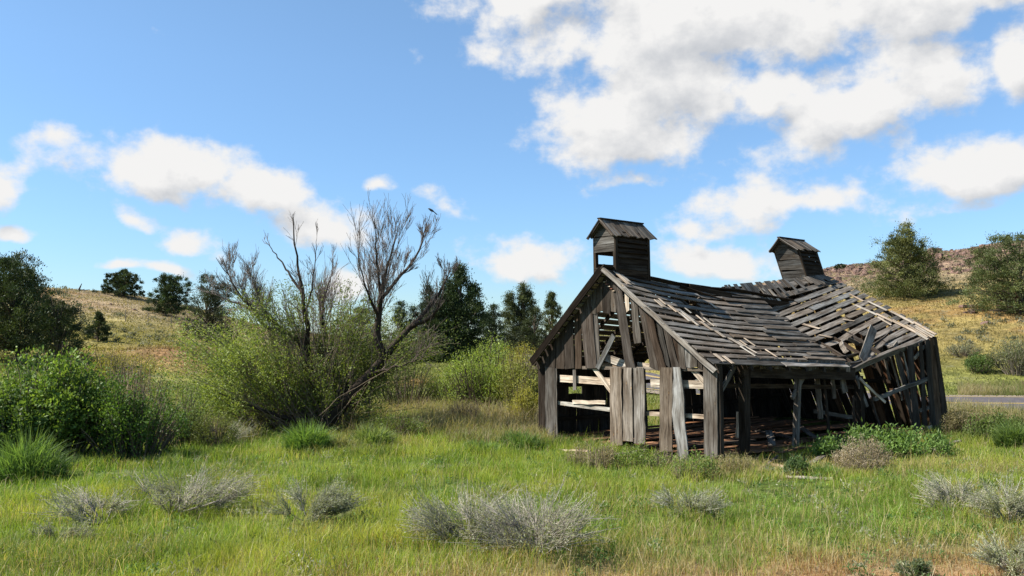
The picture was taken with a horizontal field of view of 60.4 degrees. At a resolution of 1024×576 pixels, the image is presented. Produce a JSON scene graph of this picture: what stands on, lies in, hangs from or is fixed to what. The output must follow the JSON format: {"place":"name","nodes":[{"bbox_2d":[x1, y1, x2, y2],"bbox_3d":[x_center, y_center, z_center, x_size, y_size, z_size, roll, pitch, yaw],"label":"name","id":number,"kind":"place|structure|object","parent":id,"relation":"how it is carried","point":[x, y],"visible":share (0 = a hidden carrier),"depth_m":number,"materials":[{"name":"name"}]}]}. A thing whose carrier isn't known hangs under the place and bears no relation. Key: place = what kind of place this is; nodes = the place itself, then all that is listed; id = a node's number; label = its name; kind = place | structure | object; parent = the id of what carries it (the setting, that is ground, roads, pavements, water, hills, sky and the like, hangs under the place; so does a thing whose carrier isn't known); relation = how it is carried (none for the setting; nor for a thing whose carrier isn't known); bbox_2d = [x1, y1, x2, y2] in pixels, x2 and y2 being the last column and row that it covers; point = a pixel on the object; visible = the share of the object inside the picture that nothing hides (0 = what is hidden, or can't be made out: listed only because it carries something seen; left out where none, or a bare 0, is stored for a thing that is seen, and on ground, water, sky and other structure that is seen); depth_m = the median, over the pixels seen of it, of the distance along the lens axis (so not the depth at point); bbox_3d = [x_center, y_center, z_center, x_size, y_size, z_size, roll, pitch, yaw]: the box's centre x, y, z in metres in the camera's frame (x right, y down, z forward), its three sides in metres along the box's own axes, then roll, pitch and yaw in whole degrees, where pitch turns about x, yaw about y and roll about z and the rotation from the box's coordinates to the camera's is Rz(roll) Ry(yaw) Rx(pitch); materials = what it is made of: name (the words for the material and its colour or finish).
{"place":"outdoors","nodes":[
{"label":"outdoors","id":0,"kind":"place"},
{"bbox_2d":[0,243,1023,575],"bbox_3d":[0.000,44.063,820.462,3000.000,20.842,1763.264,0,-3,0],"label":"ground","id":1,"kind":"structure","parent":0,"point":[950,363],"depth_m":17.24,"materials":[{"name":"green plant"}]},
{"bbox_2d":[0,374,59,455],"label":"shrub","id":2,"kind":"object","parent":1,"relation":"on","point":[13,426],"visible":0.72,"depth_m":17.58,"materials":[{"name":"green plant"}]},
{"bbox_2d":[0,248,69,361],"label":"juniper tree","id":3,"kind":"object","parent":1,"relation":"on","point":[15,314],"visible":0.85,"depth_m":46.61,"materials":[{"name":"green plant"}]},
{"bbox_2d":[0,419,87,483],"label":"grass clump","id":4,"kind":"object","parent":1,"relation":"on","point":[21,458],"visible":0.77,"depth_m":15.72,"materials":[{"name":"green plant"}]},
{"bbox_2d":[13,287,98,365],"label":"juniper tree","id":5,"kind":"object","parent":1,"relation":"on","point":[58,333],"visible":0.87,"depth_m":46.08,"materials":[{"name":"green plant"}]},
{"bbox_2d":[22,516,99,541],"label":"sagebrush","id":6,"kind":"object","parent":1,"relation":"on","point":[74,528],"visible":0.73,"depth_m":10.93,"materials":[{"name":"grey plant"}]},
{"bbox_2d":[0,341,127,458],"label":"shrub","id":7,"kind":"object","parent":1,"relation":"on","point":[62,395],"visible":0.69,"depth_m":18.28,"materials":[{"name":"green plant"}]},
{"bbox_2d":[22,478,144,525],"bbox_3d":[-5.873,2.901,12.089,1.438,0.691,1.567,3,-5,-43],"label":"sagebrush","id":8,"kind":"object","parent":1,"relation":"on","point":[77,507],"visible":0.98,"depth_m":11.95,"materials":[{"name":"grey plant"}]},
{"bbox_2d":[82,310,112,340],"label":"juniper tree","id":9,"kind":"object","parent":1,"relation":"on","point":[104,328],"visible":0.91,"depth_m":57.74,"materials":[{"name":"green plant"}]},
{"bbox_2d":[92,268,145,296],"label":"juniper tree","id":10,"kind":"object","parent":1,"relation":"on","point":[123,281],"visible":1,"depth_m":97.22,"materials":[{"name":"green plant"}]},
{"bbox_2d":[77,341,162,385],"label":"shrub","id":11,"kind":"object","parent":1,"relation":"on","point":[105,361],"visible":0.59,"depth_m":42.26,"materials":[{"name":"green plant"}]},
{"bbox_2d":[72,364,192,460],"bbox_3d":[-8.033,2.648,18.673,2.567,2.085,2.268,0,-3,0],"label":"shrub","id":12,"kind":"object","parent":1,"relation":"on","point":[124,420],"visible":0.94,"depth_m":18.29,"materials":[{"name":"green plant"}]},
{"bbox_2d":[98,349,167,408],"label":"shrub","id":13,"kind":"object","parent":1,"relation":"on","point":[140,380],"visible":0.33,"depth_m":27.08,"materials":[{"name":"green plant"}]},
{"bbox_2d":[80,307,192,327],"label":"wire fence","id":14,"kind":"object","parent":1,"relation":"on","point":[136,317],"visible":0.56,"depth_m":71.35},
{"bbox_2d":[140,272,195,316],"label":"juniper tree","id":15,"kind":"object","parent":1,"relation":"on","point":[169,287],"visible":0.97,"depth_m":84.10,"materials":[{"name":"green plant"}]},
{"bbox_2d":[124,372,218,448],"bbox_3d":[-8.082,2.916,20.830,2.360,1.851,2.145,1,-4,-23],"label":"shrub","id":16,"kind":"object","parent":1,"relation":"on","point":[192,417],"visible":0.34,"depth_m":20.70,"materials":[{"name":"green plant"}]},
{"bbox_2d":[122,449,271,513],"bbox_3d":[-4.637,2.791,12.810,1.962,0.980,2.110,3,-4,-39],"label":"sagebrush","id":17,"kind":"object","parent":1,"relation":"on","point":[196,493],"visible":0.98,"depth_m":12.56,"materials":[{"name":"grey plant"}]},
{"bbox_2d":[179,272,247,342],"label":"juniper tree","id":18,"kind":"object","parent":1,"relation":"on","point":[217,311],"visible":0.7,"depth_m":66.82,"materials":[{"name":"green plant"}]},
{"bbox_2d":[187,409,241,447],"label":"shrub","id":19,"kind":"object","parent":1,"relation":"on","point":[203,432],"visible":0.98,"depth_m":20.22,"materials":[{"name":"green plant"}]},
{"bbox_2d":[202,417,258,441],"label":"sagebrush","id":20,"kind":"object","parent":1,"relation":"on","point":[242,433],"visible":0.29,"depth_m":21.70,"materials":[{"name":"grey plant"}]},
{"bbox_2d":[145,192,468,438],"bbox_3d":[-5.970,0.786,24.723,9.530,6.696,8.336,0,-3,0],"label":"willow tree","id":21,"kind":"object","parent":1,"relation":"on","point":[315,382],"visible":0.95,"depth_m":23.87,"materials":[{"name":"green plant"}]},
{"bbox_2d":[270,417,346,454],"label":"grass clump","id":22,"kind":"object","parent":1,"relation":"on","point":[301,438],"visible":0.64,"depth_m":19.53,"materials":[{"name":"green plant"}]},
{"bbox_2d":[255,466,378,522],"bbox_3d":[-2.633,2.813,11.915,1.652,0.744,1.257,0,-3,0],"label":"sagebrush","id":23,"kind":"object","parent":1,"relation":"on","point":[326,502],"visible":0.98,"depth_m":11.92,"materials":[{"name":"grey plant"}]},
{"bbox_2d":[322,430,371,451],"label":"grass clump","id":24,"kind":"object","parent":1,"relation":"on","point":[342,439],"visible":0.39,"depth_m":19.91,"materials":[{"name":"green plant"}]},
{"bbox_2d":[329,306,390,350],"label":"juniper tree","id":25,"kind":"object","parent":1,"relation":"on","point":[369,319],"visible":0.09,"depth_m":78.21,"materials":[{"name":"green plant"}]},
{"bbox_2d":[345,418,400,447],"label":"grass clump","id":26,"kind":"object","parent":1,"relation":"on","point":[378,436],"visible":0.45,"depth_m":20.50,"materials":[{"name":"green plant"}]},
{"bbox_2d":[363,408,429,436],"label":"shrub","id":27,"kind":"object","parent":1,"relation":"on","point":[399,426],"visible":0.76,"depth_m":22.49,"materials":[{"name":"green plant"}]},
{"bbox_2d":[386,299,419,359],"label":"juniper tree","id":28,"kind":"object","parent":1,"relation":"on","point":[402,311],"visible":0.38,"depth_m":75.95,"materials":[{"name":"green plant"}]},
{"bbox_2d":[369,351,443,406],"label":"shrub","id":29,"kind":"object","parent":1,"relation":"on","point":[410,394],"visible":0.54,"depth_m":31.25,"materials":[{"name":"green plant"}]},
{"bbox_2d":[404,282,455,362],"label":"juniper tree","id":30,"kind":"object","parent":1,"relation":"on","point":[432,321],"visible":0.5,"depth_m":74.30,"materials":[{"name":"green plant"}]},
{"bbox_2d":[420,365,479,404],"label":"shrub","id":31,"kind":"object","parent":1,"relation":"on","point":[445,382],"visible":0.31,"depth_m":30.98,"materials":[{"name":"green plant"}]},
{"bbox_2d":[446,400,480,420],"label":"shrub","id":32,"kind":"object","parent":1,"relation":"on","point":[468,410],"visible":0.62,"depth_m":25.89,"materials":[{"name":"green plant"}]},
{"bbox_2d":[419,262,516,362],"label":"juniper tree","id":33,"kind":"object","parent":1,"relation":"on","point":[466,308],"visible":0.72,"depth_m":75.15,"materials":[{"name":"green plant"}]},
{"bbox_2d":[395,477,548,548],"bbox_3d":[-0.421,2.687,10.695,1.994,0.822,1.859,0,-3,0],"label":"sagebrush","id":34,"kind":"object","parent":1,"relation":"on","point":[439,518],"visible":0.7,"depth_m":10.51,"materials":[{"name":"grey plant"}]},
{"bbox_2d":[456,438,505,453],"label":"grass clump","id":35,"kind":"object","parent":1,"relation":"on","point":[481,443],"visible":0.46,"depth_m":19.35,"materials":[{"name":"green plant"}]},
{"bbox_2d":[437,330,535,409],"bbox_3d":[-0.913,2.886,30.421,3.455,2.901,3.176,0,-3,0],"label":"shrub","id":36,"kind":"object","parent":1,"relation":"on","point":[485,387],"visible":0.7,"depth_m":29.97,"materials":[{"name":"green plant"}]},
{"bbox_2d":[470,303,508,356],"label":"juniper tree","id":37,"kind":"object","parent":1,"relation":"on","point":[495,315],"visible":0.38,"depth_m":84.13,"materials":[{"name":"green plant"}]},
{"bbox_2d":[0,240,1023,409],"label":"hill grass","id":38,"kind":"structure","parent":1,"relation":"on","point":[158,345],"depth_m":66.88,"materials":[{"name":"plant"}]},
{"bbox_2d":[486,343,537,411],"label":"shrub","id":39,"kind":"object","parent":1,"relation":"on","point":[512,375],"visible":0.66,"depth_m":28.81,"materials":[{"name":"green plant"}]},
{"bbox_2d":[0,406,1023,575],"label":"dry stalks","id":40,"kind":"object","parent":1,"relation":"on","point":[533,501],"visible":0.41,"depth_m":11.76,"materials":[{"name":"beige plant"}]},
{"bbox_2d":[493,342,537,375],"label":"shrub","id":41,"kind":"object","parent":1,"relation":"on","point":[521,349],"visible":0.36,"depth_m":59.32,"materials":[{"name":"green plant"}]},
{"bbox_2d":[15,247,1023,360],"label":"sage scrub","id":42,"kind":"object","parent":1,"relation":"on","point":[958,338],"visible":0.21,"depth_m":65.54,"materials":[{"name":"green plant"}]},
{"bbox_2d":[496,280,544,351],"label":"juniper tree","id":43,"kind":"object","parent":1,"relation":"on","point":[516,314],"visible":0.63,"depth_m":88.04,"materials":[{"name":"green plant"}]},
{"bbox_2d":[503,373,537,419],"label":"shrub","id":44,"kind":"object","parent":1,"relation":"on","point":[524,400],"visible":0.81,"depth_m":25.49,"materials":[{"name":"green plant"}]},
{"bbox_2d":[492,426,553,449],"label":"grass clump","id":45,"kind":"object","parent":1,"relation":"on","point":[522,438],"visible":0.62,"depth_m":20.25,"materials":[{"name":"green plant"}]},
{"bbox_2d":[510,305,546,354],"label":"juniper tree","id":46,"kind":"object","parent":1,"relation":"on","point":[527,333],"visible":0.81,"depth_m":82.92,"materials":[{"name":"green plant"}]},
{"bbox_2d":[438,473,620,556],"bbox_3d":[0.245,2.562,10.064,1.940,1.010,1.865,-2,-4,34],"label":"sagebrush","id":47,"kind":"object","parent":1,"relation":"on","point":[510,520],"visible":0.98,"depth_m":9.99,"materials":[{"name":"grey plant"}]},
{"bbox_2d":[533,289,562,345],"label":"juniper tree","id":48,"kind":"object","parent":1,"relation":"on","point":[551,305],"visible":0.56,"depth_m":85.28,"materials":[{"name":"green plant"}]},
{"bbox_2d":[86,424,1023,575],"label":"meadow weeds","id":49,"kind":"object","parent":1,"relation":"on","point":[978,526],"visible":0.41,"depth_m":11.93,"materials":[{"name":"green plant"}]},
{"bbox_2d":[564,436,623,468],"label":"shrub","id":50,"kind":"object","parent":1,"relation":"on","point":[604,457],"visible":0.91,"depth_m":17.43,"materials":[{"name":"green plant"}]},
{"bbox_2d":[607,438,668,470],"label":"shrub","id":51,"kind":"object","parent":1,"relation":"on","point":[637,457],"visible":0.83,"depth_m":17.23,"materials":[{"name":"green plant"}]},
{"bbox_2d":[650,445,678,466],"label":"shrub","id":52,"kind":"object","parent":1,"relation":"on","point":[671,457],"visible":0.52,"depth_m":17.77,"materials":[{"name":"green plant"}]},
{"bbox_2d":[646,481,731,518],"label":"sagebrush","id":53,"kind":"object","parent":1,"relation":"on","point":[710,503],"visible":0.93,"depth_m":12.12,"materials":[{"name":"grey plant"}]},
{"bbox_2d":[662,445,723,480],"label":"shrub","id":54,"kind":"object","parent":1,"relation":"on","point":[704,465],"visible":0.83,"depth_m":16.12,"materials":[{"name":"green plant"}]},
{"bbox_2d":[708,452,754,472],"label":"shrub","id":55,"kind":"object","parent":1,"relation":"on","point":[745,463],"visible":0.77,"depth_m":16.78,"materials":[{"name":"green plant"}]},
{"bbox_2d":[529,217,948,460],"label":"barn","id":56,"kind":"structure","parent":1,"relation":"on","point":[722,339],"depth_m":21.71,"materials":[{"name":"grey wood"}]},
{"bbox_2d":[688,439,756,447],"bbox_3d":[4.634,3.429,19.439,1.859,0.087,0.227,2,-4,-29],"label":"fallen plank","id":57,"kind":"object","parent":56,"relation":"on","point":[702,445],"visible":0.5,"depth_m":19.37,"materials":[{"name":"brown wood"}]},
{"bbox_2d":[765,430,775,445],"bbox_3d":[5.902,3.419,20.096,0.169,0.172,1.742,-1,-3,14],"label":"fallen plank","id":58,"kind":"object","parent":56,"relation":"on","point":[770,438],"visible":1,"depth_m":19.94,"materials":[{"name":"grey wood"}]},
{"bbox_2d":[752,430,791,438],"bbox_3d":[6.370,3.568,21.467,0.207,0.060,1.688,1,-4,-15],"label":"fallen plank","id":59,"kind":"object","parent":56,"relation":"on","point":[778,435],"visible":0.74,"depth_m":21.22,"materials":[{"name":"brown wood"}]},
{"bbox_2d":[800,424,817,437],"bbox_3d":[7.278,3.530,21.855,0.149,0.161,1.978,0,-3,6],"label":"fallen plank","id":60,"kind":"object","parent":56,"relation":"on","point":[807,431],"visible":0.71,"depth_m":21.51,"materials":[{"name":"grey wood"}]},
{"bbox_2d":[491,354,1023,411],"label":"road shoulder","id":61,"kind":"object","parent":1,"relation":"on","point":[656,392],"visible":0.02,"depth_m":38.68},
{"bbox_2d":[758,455,778,471],"bbox_3d":[5.244,3.561,17.919,0.058,0.048,2.427,-2,-4,25],"label":"fallen plank","id":62,"kind":"object","parent":1,"relation":"on","point":[775,457],"visible":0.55,"depth_m":18.31,"materials":[{"name":"grey wood"}]},
{"bbox_2d":[772,447,809,453],"bbox_3d":[6.256,3.610,19.624,1.044,0.096,0.173,2,-4,-24],"label":"fallen plank","id":63,"kind":"object","parent":1,"relation":"on","point":[788,450],"visible":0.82,"depth_m":19.55,"materials":[{"name":"brown wood"}]},
{"bbox_2d":[780,453,812,475],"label":"weeds","id":64,"kind":"object","parent":1,"relation":"on","point":[801,463],"visible":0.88,"depth_m":16.17,"materials":[{"name":"green plant"}]},
{"bbox_2d":[786,475,831,479],"bbox_3d":[5.396,3.435,15.977,0.818,0.049,0.233,-2,-4,24],"label":"fallen plank","id":65,"kind":"object","parent":1,"relation":"on","point":[800,477],"visible":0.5,"depth_m":15.95,"materials":[{"name":"grey wood"}]},
{"bbox_2d":[807,455,825,464],"bbox_3d":[6.320,3.503,18.127,0.122,0.039,2.314,-2,-4,29],"label":"fallen plank","id":66,"kind":"object","parent":1,"relation":"on","point":[821,456],"visible":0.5,"depth_m":17.98,"materials":[{"name":"grey wood"}]},
{"bbox_2d":[804,462,843,477],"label":"grass clump","id":67,"kind":"object","parent":1,"relation":"on","point":[822,468],"visible":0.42,"depth_m":16.00,"materials":[{"name":"green plant"}]},
{"bbox_2d":[807,429,854,461],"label":"weeds","id":68,"kind":"object","parent":1,"relation":"on","point":[819,448],"visible":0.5,"depth_m":18.60,"materials":[{"name":"green plant"}]},
{"bbox_2d":[833,263,850,268],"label":"juniper tree","id":69,"kind":"object","parent":1,"relation":"on","point":[837,266],"visible":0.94,"depth_m":108.32,"materials":[{"name":"green plant"}]},
{"bbox_2d":[829,433,895,471],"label":"shrub","id":70,"kind":"object","parent":1,"relation":"on","point":[860,460],"visible":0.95,"depth_m":16.68,"materials":[{"name":"beige plant"}]},
{"bbox_2d":[832,417,920,459],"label":"weeds","id":71,"kind":"object","parent":1,"relation":"on","point":[858,430],"visible":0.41,"depth_m":19.24,"materials":[{"name":"green plant"}]},
{"bbox_2d":[778,244,1023,283],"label":"scree","id":72,"kind":"structure","parent":1,"relation":"on","point":[859,269],"depth_m":104.14,"materials":[{"name":"brown stone"}]},
{"bbox_2d":[858,218,961,300],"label":"juniper tree","id":73,"kind":"object","parent":1,"relation":"on","point":[907,251],"visible":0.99,"depth_m":78.75,"materials":[{"name":"green plant"}]},
{"bbox_2d":[890,553,932,575],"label":"sagebrush","id":74,"kind":"object","parent":1,"relation":"on","point":[917,566],"visible":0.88,"depth_m":9.29,"materials":[{"name":"green plant"}]},
{"bbox_2d":[880,423,959,460],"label":"weeds","id":75,"kind":"object","parent":1,"relation":"on","point":[937,441],"visible":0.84,"depth_m":18.81,"materials":[{"name":"green plant"}]},
{"bbox_2d":[907,465,1006,510],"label":"sagebrush","id":76,"kind":"object","parent":1,"relation":"on","point":[940,490],"visible":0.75,"depth_m":13.12,"materials":[{"name":"grey plant"}]},
{"bbox_2d":[937,401,987,437],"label":"shrub","id":77,"kind":"object","parent":1,"relation":"on","point":[954,422],"visible":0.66,"depth_m":22.35,"materials":[{"name":"green plant"}]},
{"bbox_2d":[943,340,985,356],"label":"shrub","id":78,"kind":"object","parent":1,"relation":"on","point":[963,350],"visible":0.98,"depth_m":53.18,"materials":[{"name":"green plant"}]},
{"bbox_2d":[963,309,974,313],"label":"boulder","id":79,"kind":"object","parent":1,"relation":"on","point":[971,311],"visible":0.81,"depth_m":67.25,"materials":[{"name":"stone"}]},
{"bbox_2d":[961,352,999,373],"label":"shrub","id":80,"kind":"object","parent":1,"relation":"on","point":[974,362],"visible":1,"depth_m":49.04,"materials":[{"name":"green plant"}]},
{"bbox_2d":[938,230,1023,316],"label":"juniper tree","id":81,"kind":"object","parent":1,"relation":"on","point":[1009,297],"visible":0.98,"depth_m":65.95,"materials":[{"name":"green plant"}]},
{"bbox_2d":[954,469,1023,523],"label":"sagebrush","id":82,"kind":"object","parent":1,"relation":"on","point":[991,500],"visible":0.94,"depth_m":12.05,"materials":[{"name":"grey plant"}]},
{"bbox_2d":[961,407,1023,441],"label":"shrub","id":83,"kind":"object","parent":1,"relation":"on","point":[985,424],"visible":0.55,"depth_m":21.33,"materials":[{"name":"green plant"}]},
{"bbox_2d":[962,528,1023,575],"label":"sagebrush","id":84,"kind":"object","parent":1,"relation":"on","point":[992,555],"visible":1,"depth_m":9.17,"materials":[{"name":"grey plant"}]},
{"bbox_2d":[976,417,1023,448],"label":"grass clump","id":85,"kind":"object","parent":1,"relation":"on","point":[1007,436],"visible":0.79,"depth_m":20.09,"materials":[{"name":"green plant"}]},
{"bbox_2d":[985,331,1023,375],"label":"shrub","id":86,"kind":"object","parent":1,"relation":"on","point":[1016,356],"visible":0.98,"depth_m":48.38,"materials":[{"name":"green plant"}]},
{"bbox_2d":[999,234,1017,249],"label":"juniper tree","id":87,"kind":"object","parent":1,"relation":"on","point":[1012,246],"visible":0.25,"depth_m":101.91,"materials":[{"name":"green plant"}]},
{"bbox_2d":[0,0,1023,339],"label":"sky","id":88,"kind":"structure","parent":0,"point":[142,137],"materials":[{"name":"blue"}]},
{"bbox_2d":[112,377,1023,444],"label":"rough grass","id":89,"kind":"structure","parent":0,"point":[490,412],"depth_m":25.37,"materials":[{"name":"plant"}]},
{"bbox_2d":[507,352,1023,409],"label":"road","id":90,"kind":"structure","parent":0,"point":[1000,400],"depth_m":36.54,"materials":[{"name":"grey asphalt"}]},
{"bbox_2d":[647,375,1023,403],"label":"road marking","id":91,"kind":"object","parent":90,"relation":"on","point":[889,400],"visible":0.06,"depth_m":37.76,"materials":[{"name":"paint"}]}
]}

